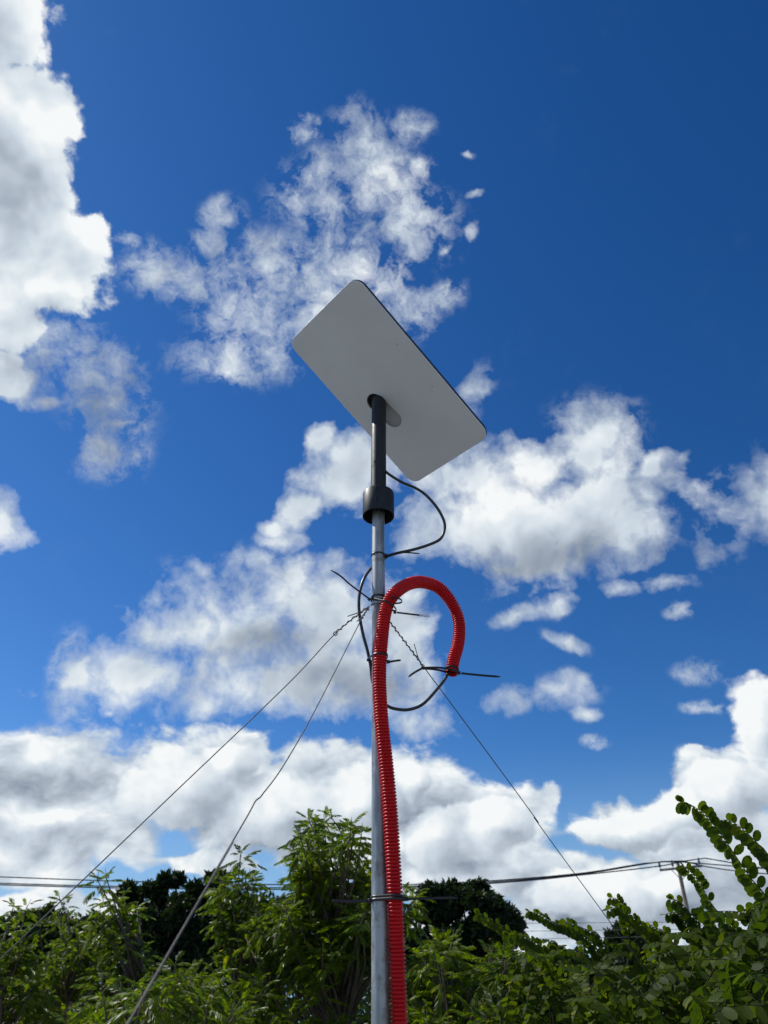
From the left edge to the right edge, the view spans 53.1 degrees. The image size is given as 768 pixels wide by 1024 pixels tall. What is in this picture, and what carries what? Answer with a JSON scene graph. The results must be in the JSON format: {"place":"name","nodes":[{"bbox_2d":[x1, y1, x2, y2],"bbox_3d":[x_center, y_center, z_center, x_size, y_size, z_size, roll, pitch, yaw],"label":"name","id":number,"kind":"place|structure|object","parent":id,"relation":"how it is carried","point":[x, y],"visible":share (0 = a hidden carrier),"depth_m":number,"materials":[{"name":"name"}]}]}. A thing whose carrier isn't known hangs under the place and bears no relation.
{"place":"outdoors","nodes":[
{"label":"outdoors","id":0,"kind":"place"},
{"bbox_2d":[0,0,767,1021],"label":"sky","id":1,"kind":"structure","parent":0,"point":[562,205],"materials":[{"name":"blue"}]},
{"bbox_3d":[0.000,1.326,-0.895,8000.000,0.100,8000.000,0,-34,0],"label":"ground","id":2,"kind":"structure","parent":0,"visible":0},
{"bbox_2d":[0,909,70,984],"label":"skyline tree","id":3,"kind":"object","parent":2,"relation":"on","point":[54,935],"visible":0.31,"depth_m":29.22,"materials":[{"name":"green plant"}]},
{"bbox_2d":[0,897,84,1023],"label":"neem tree","id":4,"kind":"object","parent":2,"relation":"on","point":[17,967],"visible":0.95,"depth_m":5.35,"materials":[{"name":"green plant"}]},
{"bbox_2d":[9,890,113,1023],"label":"neem tree","id":5,"kind":"object","parent":2,"relation":"on","point":[66,993],"visible":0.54,"depth_m":6.25,"materials":[{"name":"green plant"}]},
{"bbox_2d":[27,901,105,992],"bbox_3d":[-13.857,19.974,32.185,4.336,6.702,2.857,0,-34,0],"label":"skyline tree","id":6,"kind":"object","parent":2,"relation":"on","point":[48,908],"visible":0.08,"depth_m":33.35,"materials":[{"name":"green plant"}]},
{"bbox_2d":[78,910,121,993],"bbox_3d":[-13.246,21.215,33.879,3.514,6.538,2.951,0,-34,0],"label":"skyline tree","id":7,"kind":"object","parent":2,"relation":"on","point":[91,919],"visible":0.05,"depth_m":34.85,"materials":[{"name":"green plant"}]},
{"bbox_2d":[73,866,230,1019],"bbox_3d":[-1.731,4.150,5.598,1.364,2.798,1.473,0,-34,0],"label":"neem tree","id":8,"kind":"object","parent":2,"relation":"on","point":[129,960],"visible":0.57,"depth_m":6.00,"materials":[{"name":"green plant"}]},
{"bbox_2d":[49,951,280,1023],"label":"neem tree","id":9,"kind":"object","parent":2,"relation":"on","point":[174,1005],"visible":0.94,"depth_m":3.96,"materials":[{"name":"green plant"}]},
{"bbox_2d":[113,866,248,993],"bbox_3d":[-5.548,12.521,20.355,4.122,5.827,3.237,0,-34,0],"label":"broadleaf tree","id":10,"kind":"object","parent":2,"relation":"on","point":[171,913],"visible":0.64,"depth_m":20.38,"materials":[{"name":"green plant"}]},
{"bbox_2d":[168,843,310,1023],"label":"neem tree","id":11,"kind":"object","parent":2,"relation":"on","point":[238,905],"visible":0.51,"depth_m":5.58,"materials":[{"name":"green plant"}]},
{"bbox_2d":[208,891,289,999],"bbox_3d":[-4.601,14.312,22.805,4.774,5.599,3.399,0,-34,0],"label":"skyline tree","id":12,"kind":"object","parent":2,"relation":"on","point":[213,966],"visible":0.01,"depth_m":22.57,"materials":[{"name":"green plant"}]},
{"bbox_2d":[220,805,436,1023],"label":"neem tree","id":13,"kind":"object","parent":2,"relation":"on","point":[314,939],"visible":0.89,"depth_m":5.07,"materials":[{"name":"green plant"}]},
{"bbox_2d":[1,958,689,1023],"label":"undergrowth","id":14,"kind":"object","parent":2,"relation":"on","point":[366,999],"depth_m":11.40,"materials":[{"name":"green plant"}]},
{"bbox_2d":[273,893,420,984],"bbox_3d":[-1.540,15.831,25.534,6.696,6.132,3.868,0,-34,0],"label":"skyline tree","id":15,"kind":"object","parent":2,"relation":"on","point":[405,952],"visible":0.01,"depth_m":25.56,"materials":[{"name":"green plant"}]},
{"bbox_2d":[371,508,388,1023],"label":"galvanised pole","id":16,"kind":"object","parent":2,"relation":"on","point":[379,972],"visible":0.76,"depth_m":1.39,"materials":[{"name":"metal"}]},
{"bbox_2d":[0,606,369,959],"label":"guy wire","id":17,"kind":"object","parent":16,"relation":"attached to","point":[348,621],"visible":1,"depth_m":1.34,"materials":[{"name":"grey metal"}]},
{"bbox_2d":[127,607,369,1023],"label":"guy wire","id":18,"kind":"object","parent":16,"relation":"attached to","point":[180,932],"visible":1,"depth_m":0.75,"materials":[{"name":"grey metal"}]},
{"bbox_2d":[331,570,401,603],"bbox_3d":[-0.039,0.172,1.700,0.158,0.070,0.058,0,-34,0],"label":"cable tie","id":19,"kind":"object","parent":16,"relation":"attached to","point":[345,580],"visible":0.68,"depth_m":1.69,"materials":[{"name":"black plastic"}]},
{"bbox_2d":[332,897,403,902],"bbox_3d":[-0.028,0.688,1.359,0.127,0.008,0.046,0,-34,0],"label":"cable tie","id":20,"kind":"object","parent":16,"relation":"attached to","point":[368,900],"visible":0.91,"depth_m":1.35,"materials":[{"name":"black plastic"}]},
{"bbox_2d":[362,485,393,523],"bbox_3d":[-0.013,-0.017,1.841,0.076,0.068,0.077,0,-34,0],"label":"pole adapter","id":21,"kind":"object","parent":16,"relation":"attached to","point":[378,496],"visible":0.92,"depth_m":1.82,"materials":[{"name":"black"}]},
{"bbox_2d":[292,280,486,485],"bbox_3d":[0.008,-0.253,1.950,0.456,0.460,0.302,26,-42,-33],"label":"satellite dish","id":22,"kind":"object","parent":21,"relation":"attached to","point":[363,356],"visible":0.98,"depth_m":1.98,"materials":[{"name":"white plastic"}]},
{"bbox_2d":[357,470,450,711],"bbox_3d":[0.075,0.143,1.747,0.252,0.607,0.102,16,-37,-23],"label":"data cable","id":23,"kind":"object","parent":22,"relation":"attached to","point":[438,687],"visible":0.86,"depth_m":1.71,"materials":[{"name":"black plastic"}]},
{"bbox_2d":[367,652,400,663],"bbox_3d":[-0.006,0.308,1.599,0.048,0.025,0.073,22,-40,-30],"label":"cable tie","id":24,"kind":"object","parent":16,"relation":"attached to","point":[388,661],"visible":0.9,"depth_m":1.58,"materials":[{"name":"black plastic"}]},
{"bbox_2d":[371,551,419,556],"bbox_3d":[0.024,0.095,1.750,0.112,0.010,0.033,-12,-36,17],"label":"cable tie","id":25,"kind":"object","parent":16,"relation":"attached to","point":[385,554],"visible":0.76,"depth_m":1.75,"materials":[{"name":"black plastic"}]},
{"bbox_2d":[372,576,465,1023],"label":"corrugated hose","id":26,"kind":"object","parent":16,"relation":"attached to","point":[396,942],"visible":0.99,"depth_m":1.47,"materials":[{"name":"red plastic"}]},
{"bbox_2d":[370,597,429,616],"bbox_3d":[0.028,0.203,1.661,0.134,0.066,0.044,-17,-38,24],"label":"cable tie","id":27,"kind":"object","parent":26,"relation":"attached to","point":[420,615],"visible":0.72,"depth_m":1.65,"materials":[{"name":"black plastic"}]},
{"bbox_2d":[370,894,458,900],"bbox_3d":[0.051,0.677,1.350,0.157,0.009,0.037,-9,-35,14],"label":"cable tie","id":28,"kind":"object","parent":26,"relation":"attached to","point":[405,898],"visible":0.78,"depth_m":1.35,"materials":[{"name":"black plastic"}]},
{"bbox_2d":[408,666,457,676],"bbox_3d":[0.108,0.354,1.685,0.125,0.039,0.037,14,-36,-20],"label":"cable tie","id":29,"kind":"object","parent":26,"relation":"attached to","point":[435,668],"visible":1,"depth_m":1.68,"materials":[{"name":"black plastic"}]},
{"bbox_2d":[445,665,500,676],"bbox_3d":[0.193,0.352,1.697,0.121,0.032,0.032,-11,-36,16],"label":"cable tie","id":30,"kind":"object","parent":26,"relation":"attached to","point":[472,674],"visible":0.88,"depth_m":1.70,"materials":[{"name":"black plastic"}]},
{"bbox_2d":[390,622,684,1023],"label":"guy wire","id":31,"kind":"object","parent":16,"relation":"attached to","point":[412,651],"visible":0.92,"depth_m":1.85,"materials":[{"name":"grey metal"}]},
{"bbox_2d":[389,924,536,1023],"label":"neem tree","id":32,"kind":"object","parent":2,"relation":"on","point":[437,987],"visible":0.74,"depth_m":4.21,"materials":[{"name":"green plant"}]},
{"bbox_2d":[403,876,528,990],"bbox_3d":[2.554,14.672,23.870,4.248,6.193,3.618,0,-34,0],"label":"broadleaf tree","id":33,"kind":"object","parent":2,"relation":"on","point":[445,915],"visible":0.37,"depth_m":24.09,"materials":[{"name":"green plant"}]},
{"bbox_2d":[448,941,597,1023],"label":"neem tree","id":34,"kind":"object","parent":2,"relation":"on","point":[484,1017],"visible":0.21,"depth_m":3.77,"materials":[{"name":"green plant"}]},
{"bbox_2d":[473,908,625,1023],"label":"round leaved shrub","id":35,"kind":"object","parent":2,"relation":"on","point":[539,961],"visible":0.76,"depth_m":3.34,"materials":[{"name":"green plant"}]},
{"bbox_2d":[563,946,652,992],"bbox_3d":[7.962,18.578,28.346,6.836,4.721,4.063,0,-34,0],"label":"skyline tree","id":36,"kind":"object","parent":2,"relation":"on","point":[623,961],"visible":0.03,"depth_m":28.53,"materials":[{"name":"green plant"}]},
{"bbox_2d":[557,893,695,1023],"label":"round leaved shrub","id":37,"kind":"object","parent":2,"relation":"on","point":[590,1005],"visible":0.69,"depth_m":2.69,"materials":[{"name":"green plant"}]},
{"bbox_2d":[602,919,651,962],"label":"broadleaf tree","id":38,"kind":"object","parent":2,"relation":"on","point":[638,940],"visible":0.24,"depth_m":53.63,"materials":[{"name":"green plant"}]},
{"bbox_2d":[606,862,751,1023],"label":"round leaved shrub","id":39,"kind":"object","parent":2,"relation":"on","point":[700,941],"visible":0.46,"depth_m":2.53,"materials":[{"name":"green plant"}]},
{"bbox_2d":[658,858,702,911],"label":"utility pole","id":40,"kind":"object","parent":2,"relation":"on","point":[684,896],"visible":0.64,"depth_m":45.62,"materials":[{"name":"grey wood"}]},
{"bbox_2d":[0,858,761,889],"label":"power line","id":41,"kind":"object","parent":40,"relation":"attached to","point":[417,887],"visible":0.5,"depth_m":45.44,"materials":[{"name":"grey metal"}]},
{"bbox_2d":[0,862,763,885],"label":"power line","id":42,"kind":"object","parent":40,"relation":"attached to","point":[405,884],"visible":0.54,"depth_m":45.51,"materials":[{"name":"grey metal"}]},
{"bbox_2d":[0,860,766,887],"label":"power line","id":43,"kind":"object","parent":40,"relation":"attached to","point":[418,885],"visible":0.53,"depth_m":45.47,"materials":[{"name":"grey"}]},
{"bbox_2d":[417,922,650,924],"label":"service wire","id":44,"kind":"object","parent":40,"relation":"attached to","point":[592,922],"visible":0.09,"depth_m":44.14,"materials":[{"name":"grey"}]},
{"bbox_2d":[541,937,620,938],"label":"service wire","id":45,"kind":"object","parent":40,"relation":"attached to","point":[570,938],"visible":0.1,"depth_m":43.70,"materials":[{"name":"grey"}]},
{"bbox_2d":[675,795,767,1023],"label":"round leaved shrub","id":46,"kind":"object","parent":2,"relation":"on","point":[739,991],"visible":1,"depth_m":1.99,"materials":[{"name":"green plant"}]}
]}

